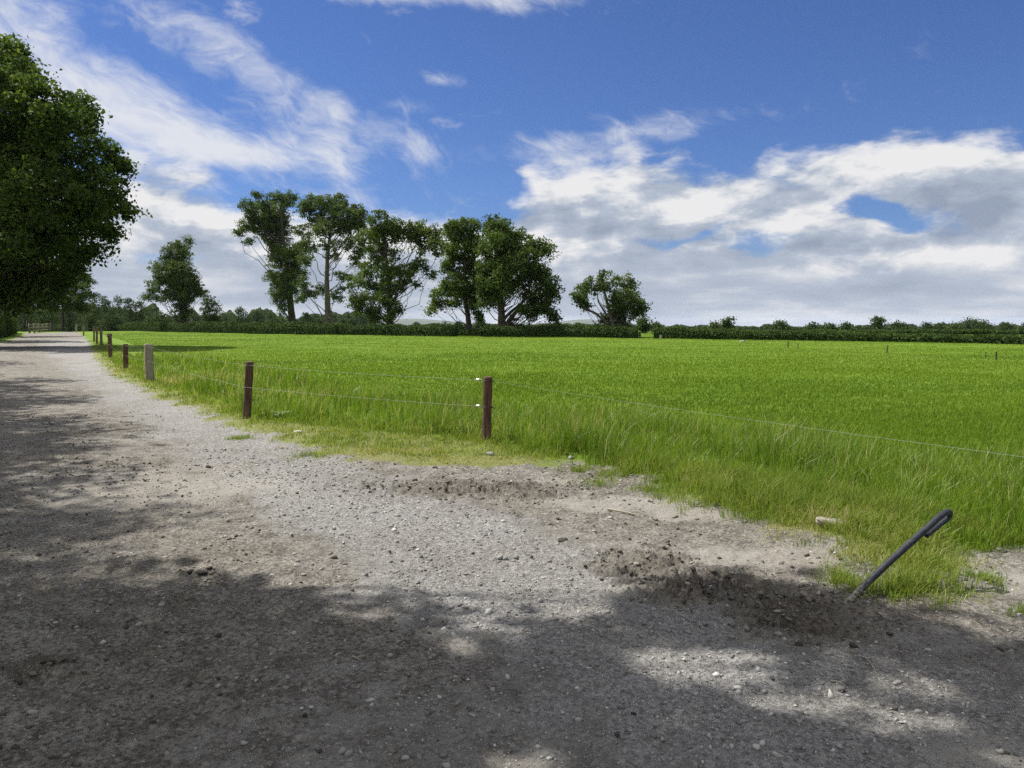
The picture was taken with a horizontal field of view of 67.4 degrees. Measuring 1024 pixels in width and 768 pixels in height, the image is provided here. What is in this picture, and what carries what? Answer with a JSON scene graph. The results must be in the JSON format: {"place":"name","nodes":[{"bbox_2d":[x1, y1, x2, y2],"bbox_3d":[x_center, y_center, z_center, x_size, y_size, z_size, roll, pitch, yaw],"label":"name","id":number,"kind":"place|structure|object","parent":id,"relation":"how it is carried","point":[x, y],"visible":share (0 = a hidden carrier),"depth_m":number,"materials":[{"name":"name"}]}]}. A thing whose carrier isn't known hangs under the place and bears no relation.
{"place":"outdoors","nodes":[
{"label":"outdoors","id":0,"kind":"place"},
{"bbox_2d":[376,319,604,324],"bbox_3d":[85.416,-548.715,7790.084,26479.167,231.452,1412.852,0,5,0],"label":"hills","id":1,"kind":"structure","parent":0,"point":[427,321],"depth_m":7989.74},
{"bbox_2d":[0,332,1023,767],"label":"farm track","id":2,"kind":"structure","parent":0,"point":[64,376],"depth_m":4.21,"materials":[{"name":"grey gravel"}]},
{"bbox_2d":[27,710,38,714],"bbox_3d":[-2.018,1.382,3.234,0.049,0.023,0.030,0,5,0],"label":"stone","id":3,"kind":"object","parent":2,"relation":"on","point":[31,712],"visible":1,"depth_m":3.23,"materials":[{"name":"grey stone"}]},
{"bbox_2d":[40,659,56,663],"bbox_3d":[-2.192,1.312,3.633,0.076,0.019,0.028,-1,5,-14],"label":"earth clod","id":4,"kind":"object","parent":2,"relation":"on","point":[47,660],"visible":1,"depth_m":3.62,"materials":[{"name":"soil"}]},
{"bbox_2d":[72,674,98,691],"bbox_3d":[-1.962,1.353,3.480,0.075,0.011,0.175,1,5,9],"label":"twig","id":5,"kind":"object","parent":2,"relation":"on","point":[85,677],"visible":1,"depth_m":3.52,"materials":[{"name":"brown wood"}]},
{"bbox_2d":[195,569,208,573],"bbox_3d":[-1.995,1.209,4.949,0.076,0.025,0.080,0,5,0],"label":"earth clod","id":6,"kind":"object","parent":2,"relation":"on","point":[199,571],"visible":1,"depth_m":4.93,"materials":[{"name":"grey soil"}]},
{"bbox_2d":[329,554,337,558],"bbox_3d":[-1.241,1.203,5.338,0.057,0.038,0.056,-2,5,-23],"label":"stone","id":7,"kind":"object","parent":2,"relation":"on","point":[333,556],"visible":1,"depth_m":5.32,"materials":[{"name":"grey stone"}]},
{"bbox_2d":[123,370,648,476],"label":"dry grass","id":8,"kind":"structure","parent":2,"relation":"on","point":[169,382],"depth_m":11.01,"materials":[{"name":"green plant"}]},
{"bbox_2d":[401,755,409,760],"bbox_3d":[-0.400,1.406,2.882,0.031,0.023,0.023,-2,5,-22],"label":"stone","id":9,"kind":"object","parent":2,"relation":"on","point":[405,757],"visible":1,"depth_m":2.88,"materials":[{"name":"grey stone"}]},
{"bbox_2d":[0,447,909,686],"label":"crumbled mud","id":10,"kind":"structure","parent":2,"relation":"on","point":[44,625],"depth_m":4.63,"materials":[{"name":"brown soil"}]},
{"bbox_2d":[88,342,1023,618],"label":"verge grass","id":11,"kind":"structure","parent":2,"relation":"on","point":[764,490],"depth_m":6.72,"materials":[{"name":"green plant"}]},
{"bbox_2d":[558,537,567,541],"bbox_3d":[0.382,1.172,5.758,0.078,0.036,0.066,0,5,0],"label":"earth clod","id":12,"kind":"object","parent":2,"relation":"on","point":[561,539],"visible":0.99,"depth_m":5.74,"materials":[{"name":"soil"}]},
{"bbox_2d":[575,717,581,721],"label":"stone","id":13,"kind":"object","parent":2,"relation":"on","point":[578,719],"visible":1,"depth_m":3.17,"materials":[{"name":"grey stone"}]},
{"bbox_2d":[608,508,639,515],"bbox_3d":[0.971,1.094,6.592,0.315,0.022,0.062,4,6,38],"label":"twig","id":14,"kind":"object","parent":2,"relation":"on","point":[616,510],"visible":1,"depth_m":6.58,"materials":[{"name":"beige wood"}]},
{"bbox_2d":[266,437,1015,606],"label":"dry grass","id":15,"kind":"structure","parent":2,"relation":"on","point":[855,552],"depth_m":5.41,"materials":[{"name":"plant"}]},
{"bbox_2d":[674,709,682,713],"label":"stone","id":16,"kind":"object","parent":2,"relation":"on","point":[678,711],"visible":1,"depth_m":3.20,"materials":[{"name":"grey stone"}]},
{"bbox_2d":[707,566,716,572],"bbox_3d":[1.304,1.205,4.989,0.049,0.042,0.068,-2,5,-25],"label":"earth clod","id":17,"kind":"object","parent":2,"relation":"on","point":[711,569],"visible":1,"depth_m":4.97,"materials":[{"name":"grey soil"}]},
{"bbox_2d":[733,685,741,689],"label":"stone","id":18,"kind":"object","parent":2,"relation":"on","point":[735,687],"visible":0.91,"depth_m":3.42,"materials":[{"name":"white stone"}]},
{"bbox_2d":[759,740,764,745],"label":"stone","id":19,"kind":"object","parent":2,"relation":"on","point":[761,742],"visible":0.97,"depth_m":2.98,"materials":[{"name":"grey stone"}]},
{"bbox_2d":[795,640,803,645],"bbox_3d":[1.460,1.322,3.908,0.043,0.042,0.034,0,5,0],"label":"earth clod","id":20,"kind":"object","parent":2,"relation":"on","point":[799,643],"visible":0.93,"depth_m":3.90,"materials":[{"name":"soil"}]},
{"bbox_2d":[857,654,876,673],"bbox_3d":[1.692,1.331,3.662,0.085,0.013,0.188,2,5,24],"label":"twig","id":21,"kind":"object","parent":2,"relation":"on","point":[868,660],"visible":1,"depth_m":3.72,"materials":[{"name":"wood"}]},
{"bbox_2d":[842,509,952,603],"bbox_3d":[2.328,1.044,4.606,0.846,0.531,0.067,-2,5,-21],"label":"metal stake","id":22,"kind":"object","parent":2,"relation":"on","point":[935,523],"visible":0.93,"depth_m":4.58,"materials":[{"name":"grey metal"}]},
{"bbox_2d":[0,331,1023,572],"bbox_3d":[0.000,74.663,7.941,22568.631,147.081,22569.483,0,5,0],"label":"field","id":23,"kind":"structure","parent":0,"point":[432,461],"depth_m":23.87,"materials":[{"name":"green plant"}]},
{"bbox_2d":[0,308,17,337],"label":"hedge","id":24,"kind":"object","parent":23,"relation":"on","point":[8,326],"visible":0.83,"depth_m":83.98,"materials":[{"name":"green plant"}]},
{"bbox_2d":[2,260,49,316],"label":"roadside tree","id":25,"kind":"object","parent":23,"relation":"on","point":[24,308],"visible":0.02,"depth_m":89.37,"materials":[{"name":"green plant"}]},
{"bbox_2d":[15,306,42,331],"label":"distant tree","id":26,"kind":"object","parent":23,"relation":"on","point":[24,325],"visible":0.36,"depth_m":169.36,"materials":[{"name":"green plant"}]},
{"bbox_2d":[28,323,54,332],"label":"rail fence","id":27,"kind":"object","parent":23,"relation":"on","point":[42,327],"visible":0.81,"depth_m":125.96,"materials":[{"name":"grey wood"}]},
{"bbox_2d":[30,309,60,331],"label":"distant tree","id":28,"kind":"object","parent":23,"relation":"on","point":[54,319],"visible":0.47,"depth_m":183.84,"materials":[{"name":"green plant"}]},
{"bbox_2d":[16,323,81,331],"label":"hedge","id":29,"kind":"object","parent":23,"relation":"on","point":[58,327],"visible":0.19,"depth_m":262.84,"materials":[{"name":"green plant"}]},
{"bbox_2d":[54,310,78,331],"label":"distant tree","id":30,"kind":"object","parent":23,"relation":"on","point":[68,326],"visible":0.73,"depth_m":174.17,"materials":[{"name":"green plant"}]},
{"bbox_2d":[37,257,102,331],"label":"roadside tree","id":31,"kind":"object","parent":23,"relation":"on","point":[76,303],"visible":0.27,"depth_m":139.72,"materials":[{"name":"green plant"}]},
{"bbox_2d":[0,32,152,323],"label":"roadside tree","id":32,"kind":"object","parent":23,"relation":"on","point":[41,176],"visible":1,"depth_m":46.58,"materials":[{"name":"green plant"}]},
{"bbox_2d":[81,309,100,330],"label":"distant tree","id":33,"kind":"object","parent":23,"relation":"on","point":[91,322],"visible":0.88,"depth_m":149.34,"materials":[{"name":"green plant"}]},
{"bbox_2d":[83,294,104,320],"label":"distant tree","id":34,"kind":"object","parent":23,"relation":"on","point":[92,304],"visible":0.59,"depth_m":163.90,"materials":[{"name":"green plant"}]},
{"bbox_2d":[93,326,94,341],"bbox_3d":[-34.212,-3.966,62.856,0.204,1.498,0.163,0,5,0],"label":"fence post","id":35,"kind":"object","parent":23,"relation":"on","point":[93,333],"visible":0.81,"depth_m":62.80,"materials":[{"name":"grey wood"}]},
{"bbox_2d":[96,327,97,343],"bbox_3d":[-29.733,-3.329,54.993,0.208,1.479,0.168,0,5,0],"label":"fence post","id":36,"kind":"object","parent":23,"relation":"on","point":[96,335],"visible":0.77,"depth_m":54.93,"materials":[{"name":"brown wood"}]},
{"bbox_2d":[99,330,102,348],"bbox_3d":[-24.217,-2.508,45.283,0.151,1.398,0.174,0,5,0],"label":"fence post","id":37,"kind":"object","parent":23,"relation":"on","point":[101,341],"visible":0.79,"depth_m":45.22,"materials":[{"name":"brown wood"}]},
{"bbox_2d":[98,296,112,323],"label":"distant tree","id":38,"kind":"object","parent":23,"relation":"on","point":[106,302],"visible":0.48,"depth_m":168.82,"materials":[{"name":"green plant"}]},
{"bbox_2d":[107,334,111,356],"bbox_3d":[-17.907,-1.581,34.209,0.217,1.328,0.201,0,5,0],"label":"fence post","id":39,"kind":"object","parent":23,"relation":"on","point":[109,336],"visible":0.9,"depth_m":34.13,"materials":[{"name":"brown wood"}]},
{"bbox_2d":[93,312,133,330],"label":"distant tree","id":40,"kind":"object","parent":23,"relation":"on","point":[108,321],"visible":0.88,"depth_m":148.79,"materials":[{"name":"green plant"}]},
{"bbox_2d":[108,294,128,322],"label":"distant tree","id":41,"kind":"object","parent":23,"relation":"on","point":[118,307],"visible":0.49,"depth_m":168.91,"materials":[{"name":"green plant"}]},
{"bbox_2d":[123,344,128,368],"bbox_3d":[-12.683,-0.770,25.232,0.192,1.092,0.179,0,5,0],"label":"fence post","id":42,"kind":"object","parent":23,"relation":"on","point":[125,353],"visible":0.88,"depth_m":25.15,"materials":[{"name":"brown wood"}]},
{"bbox_2d":[122,297,137,322],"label":"distant tree","id":43,"kind":"object","parent":23,"relation":"on","point":[128,301],"visible":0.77,"depth_m":163.74,"materials":[{"name":"green plant"}]},
{"bbox_2d":[132,299,147,320],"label":"distant tree","id":44,"kind":"object","parent":23,"relation":"on","point":[140,310],"visible":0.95,"depth_m":164.08,"materials":[{"name":"green plant"}]},
{"bbox_2d":[144,344,153,380],"bbox_3d":[-9.685,-0.448,20.515,0.254,1.243,0.248,0,5,0],"label":"fence post","id":45,"kind":"object","parent":23,"relation":"on","point":[148,361],"visible":0.88,"depth_m":20.42,"materials":[{"name":"grey wood"}]},
{"bbox_2d":[141,310,176,322],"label":"distant tree","id":46,"kind":"object","parent":23,"relation":"on","point":[160,316],"visible":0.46,"depth_m":148.68,"materials":[{"name":"green plant"}]},
{"bbox_2d":[137,234,210,322],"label":"broadleaf tree","id":47,"kind":"object","parent":23,"relation":"on","point":[179,280],"visible":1,"depth_m":126.12,"materials":[{"name":"green plant"}]},
{"bbox_2d":[74,320,342,334],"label":"hedge","id":48,"kind":"object","parent":23,"relation":"on","point":[303,328],"visible":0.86,"depth_m":110.87,"materials":[{"name":"green plant"}]},
{"bbox_2d":[196,296,224,321],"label":"distant tree","id":49,"kind":"object","parent":23,"relation":"on","point":[211,317],"visible":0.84,"depth_m":137.03,"materials":[{"name":"green plant"}]},
{"bbox_2d":[227,306,253,322],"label":"distant tree","id":50,"kind":"object","parent":23,"relation":"on","point":[240,312],"visible":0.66,"depth_m":257.94,"materials":[{"name":"green plant"}]},
{"bbox_2d":[242,361,252,418],"bbox_3d":[-4.373,0.228,12.709,0.236,1.208,0.154,0,5,0],"label":"fence post","id":51,"kind":"object","parent":23,"relation":"on","point":[247,400],"visible":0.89,"depth_m":12.65,"materials":[{"name":"brown wood"}]},
{"bbox_2d":[247,309,265,322],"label":"distant tree","id":52,"kind":"object","parent":23,"relation":"on","point":[257,317],"visible":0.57,"depth_m":258.41,"materials":[{"name":"green plant"}]},
{"bbox_2d":[263,312,276,324],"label":"distant tree","id":53,"kind":"object","parent":23,"relation":"on","point":[268,317],"visible":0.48,"depth_m":252.90,"materials":[{"name":"green plant"}]},
{"bbox_2d":[230,189,310,322],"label":"broadleaf tree","id":54,"kind":"object","parent":23,"relation":"on","point":[271,220],"visible":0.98,"depth_m":138.09,"materials":[{"name":"green plant"}]},
{"bbox_2d":[267,410,293,415],"bbox_3d":[-3.828,0.489,12.852,0.458,0.110,0.519,3,6,37],"label":"dock plant","id":55,"kind":"object","parent":23,"relation":"on","point":[281,413],"visible":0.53,"depth_m":12.82,"materials":[{"name":"green plant"}]},
{"bbox_2d":[298,312,313,323],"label":"distant tree","id":56,"kind":"object","parent":23,"relation":"on","point":[306,316],"visible":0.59,"depth_m":248.40,"materials":[{"name":"green plant"}]},
{"bbox_2d":[313,317,324,322],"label":"distant tree","id":57,"kind":"object","parent":23,"relation":"on","point":[319,320],"visible":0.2,"depth_m":248.55,"materials":[{"name":"green plant"}]},
{"bbox_2d":[291,192,371,322],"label":"broadleaf tree","id":58,"kind":"object","parent":23,"relation":"on","point":[336,209],"visible":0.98,"depth_m":116.80,"materials":[{"name":"green plant"}]},
{"bbox_2d":[332,317,347,324],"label":"distant tree","id":59,"kind":"object","parent":23,"relation":"on","point":[345,320],"visible":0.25,"depth_m":238.63,"materials":[{"name":"green plant"}]},
{"bbox_2d":[344,318,358,324],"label":"distant tree","id":60,"kind":"object","parent":23,"relation":"on","point":[351,321],"visible":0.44,"depth_m":233.85,"materials":[{"name":"green plant"}]},
{"bbox_2d":[342,209,446,324],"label":"broadleaf tree","id":61,"kind":"object","parent":23,"relation":"on","point":[386,288],"visible":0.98,"depth_m":101.18,"materials":[{"name":"green plant"}]},
{"bbox_2d":[337,323,458,336],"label":"hedge","id":62,"kind":"object","parent":23,"relation":"on","point":[447,330],"visible":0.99,"depth_m":89.83,"materials":[{"name":"green plant"}]},
{"bbox_2d":[419,216,485,328],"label":"broadleaf tree","id":63,"kind":"object","parent":23,"relation":"on","point":[462,288],"visible":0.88,"depth_m":89.55,"materials":[{"name":"green plant"}]},
{"bbox_2d":[454,321,464,328],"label":"distant tree","id":64,"kind":"object","parent":23,"relation":"on","point":[459,326],"visible":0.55,"depth_m":164.10,"materials":[{"name":"green plant"}]},
{"bbox_2d":[458,328,479,335],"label":"hedge","id":65,"kind":"object","parent":23,"relation":"on","point":[468,332],"visible":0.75,"depth_m":87.94,"materials":[{"name":"green plant"}]},
{"bbox_2d":[472,318,487,329],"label":"distant tree","id":66,"kind":"object","parent":23,"relation":"on","point":[477,324],"visible":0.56,"depth_m":159.12,"materials":[{"name":"green plant"}]},
{"bbox_2d":[476,376,494,440],"bbox_3d":[-0.355,0.456,10.140,0.155,1.112,0.248,-4,6,-43],"label":"fence post","id":67,"kind":"object","parent":23,"relation":"on","point":[487,406],"visible":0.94,"depth_m":10.06,"materials":[{"name":"brown wood"}]},
{"bbox_2d":[90,328,469,379],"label":"fence wire","id":68,"kind":"object","parent":67,"relation":"attached to","point":[299,369],"visible":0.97,"depth_m":11.87,"materials":[{"name":"grey metal"}]},
{"bbox_2d":[112,347,469,405],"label":"fence wire","id":69,"kind":"object","parent":67,"relation":"attached to","point":[309,393],"visible":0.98,"depth_m":11.85,"materials":[{"name":"grey metal"}]},
{"bbox_2d":[500,382,1020,456],"bbox_3d":[2.191,0.303,6.205,0.002,0.051,9.102,-3,5,-32],"label":"fence wire","id":70,"kind":"object","parent":67,"relation":"attached to","point":[798,426],"visible":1,"depth_m":5.92,"materials":[{"name":"grey metal"}]},
{"bbox_2d":[8,302,1020,330],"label":"wood","id":71,"kind":"object","parent":23,"relation":"on","point":[152,308],"visible":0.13,"depth_m":404.31,"materials":[{"name":"green plant"}]},
{"bbox_2d":[470,213,565,327],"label":"broadleaf tree","id":72,"kind":"object","parent":23,"relation":"on","point":[496,280],"visible":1,"depth_m":84.28,"materials":[{"name":"green plant"}]},
{"bbox_2d":[479,324,640,337],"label":"hedge","id":73,"kind":"object","parent":23,"relation":"on","point":[562,331],"visible":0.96,"depth_m":79.51,"materials":[{"name":"green plant"}]},
{"bbox_2d":[568,269,652,328],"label":"broadleaf tree","id":74,"kind":"object","parent":23,"relation":"on","point":[618,306],"visible":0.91,"depth_m":80.53,"materials":[{"name":"green plant"}]},
{"bbox_2d":[633,316,656,332],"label":"distant tree","id":75,"kind":"object","parent":23,"relation":"on","point":[644,324],"visible":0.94,"depth_m":111.15,"materials":[{"name":"green plant"}]},
{"bbox_2d":[648,321,661,331],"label":"distant tree","id":76,"kind":"object","parent":23,"relation":"on","point":[657,325],"visible":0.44,"depth_m":124.19,"materials":[{"name":"green plant"}]},
{"bbox_2d":[706,320,721,328],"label":"distant tree","id":77,"kind":"object","parent":23,"relation":"on","point":[713,325],"visible":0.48,"depth_m":109.28,"materials":[{"name":"green plant"}]},
{"bbox_2d":[718,315,739,330],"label":"distant tree","id":78,"kind":"object","parent":23,"relation":"on","point":[727,323],"visible":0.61,"depth_m":94.33,"materials":[{"name":"green plant"}]},
{"bbox_2d":[768,319,792,330],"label":"distant tree","id":79,"kind":"object","parent":23,"relation":"on","point":[780,325],"visible":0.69,"depth_m":109.23,"materials":[{"name":"green plant"}]},
{"bbox_2d":[804,321,821,329],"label":"distant tree","id":80,"kind":"object","parent":23,"relation":"on","point":[812,326],"visible":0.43,"depth_m":109.36,"materials":[{"name":"green plant"}]},
{"bbox_2d":[816,322,838,329],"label":"distant tree","id":81,"kind":"object","parent":23,"relation":"on","point":[831,326],"visible":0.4,"depth_m":104.38,"materials":[{"name":"green plant"}]},
{"bbox_2d":[815,516,844,528],"bbox_3d":[2.460,1.066,5.897,0.235,0.063,0.078,3,8,26],"label":"stone block","id":82,"kind":"object","parent":23,"relation":"on","point":[821,521],"depth_m":5.90,"materials":[{"name":"beige stone"}]},
{"bbox_2d":[652,326,1023,343],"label":"hedge","id":83,"kind":"object","parent":23,"relation":"on","point":[667,332],"visible":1,"depth_m":64.98,"materials":[{"name":"green plant"}]},
{"bbox_2d":[836,321,856,329],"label":"distant tree","id":84,"kind":"object","parent":23,"relation":"on","point":[845,325],"visible":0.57,"depth_m":109.44,"materials":[{"name":"green plant"}]},
{"bbox_2d":[869,315,890,329],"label":"distant tree","id":85,"kind":"object","parent":23,"relation":"on","point":[878,322],"visible":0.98,"depth_m":111.37,"materials":[{"name":"green plant"}]},
{"bbox_2d":[883,319,916,329],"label":"distant tree","id":86,"kind":"object","parent":23,"relation":"on","point":[896,325],"visible":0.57,"depth_m":123.59,"materials":[{"name":"green plant"}]},
{"bbox_2d":[805,328,1023,334],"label":"hedge","id":87,"kind":"object","parent":23,"relation":"on","point":[955,331],"visible":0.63,"depth_m":99.01,"materials":[{"name":"green plant"}]},
{"bbox_2d":[917,321,938,329],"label":"distant tree","id":88,"kind":"object","parent":23,"relation":"on","point":[926,325],"visible":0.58,"depth_m":129.10,"materials":[{"name":"green plant"}]},
{"bbox_2d":[932,321,948,329],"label":"distant tree","id":89,"kind":"object","parent":23,"relation":"on","point":[939,324],"visible":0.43,"depth_m":134.05,"materials":[{"name":"green plant"}]},
{"bbox_2d":[943,322,967,328],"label":"distant tree","id":90,"kind":"object","parent":23,"relation":"on","point":[955,326],"visible":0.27,"depth_m":109.35,"materials":[{"name":"green plant"}]},
{"bbox_2d":[949,316,991,329],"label":"distant tree","id":91,"kind":"object","parent":23,"relation":"on","point":[974,324],"visible":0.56,"depth_m":126.46,"materials":[{"name":"green plant"}]},
{"bbox_2d":[980,319,996,328],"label":"distant tree","id":92,"kind":"object","parent":23,"relation":"on","point":[990,325],"visible":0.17,"depth_m":148.35,"materials":[{"name":"green plant"}]},
{"bbox_2d":[994,322,1017,329],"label":"distant tree","id":93,"kind":"object","parent":23,"relation":"on","point":[1006,326],"visible":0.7,"depth_m":148.98,"materials":[{"name":"green plant"}]},
{"bbox_2d":[1013,322,1023,329],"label":"distant tree","id":94,"kind":"object","parent":23,"relation":"on","point":[1021,327],"visible":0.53,"depth_m":139.64,"materials":[{"name":"green plant"}]},
{"bbox_2d":[0,0,1023,326],"label":"sky","id":95,"kind":"structure","parent":0,"point":[757,163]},
{"bbox_2d":[112,349,1023,557],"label":"tall grass","id":96,"kind":"structure","parent":0,"point":[991,504],"depth_m":9.07,"materials":[{"name":"green plant"}]}
]}

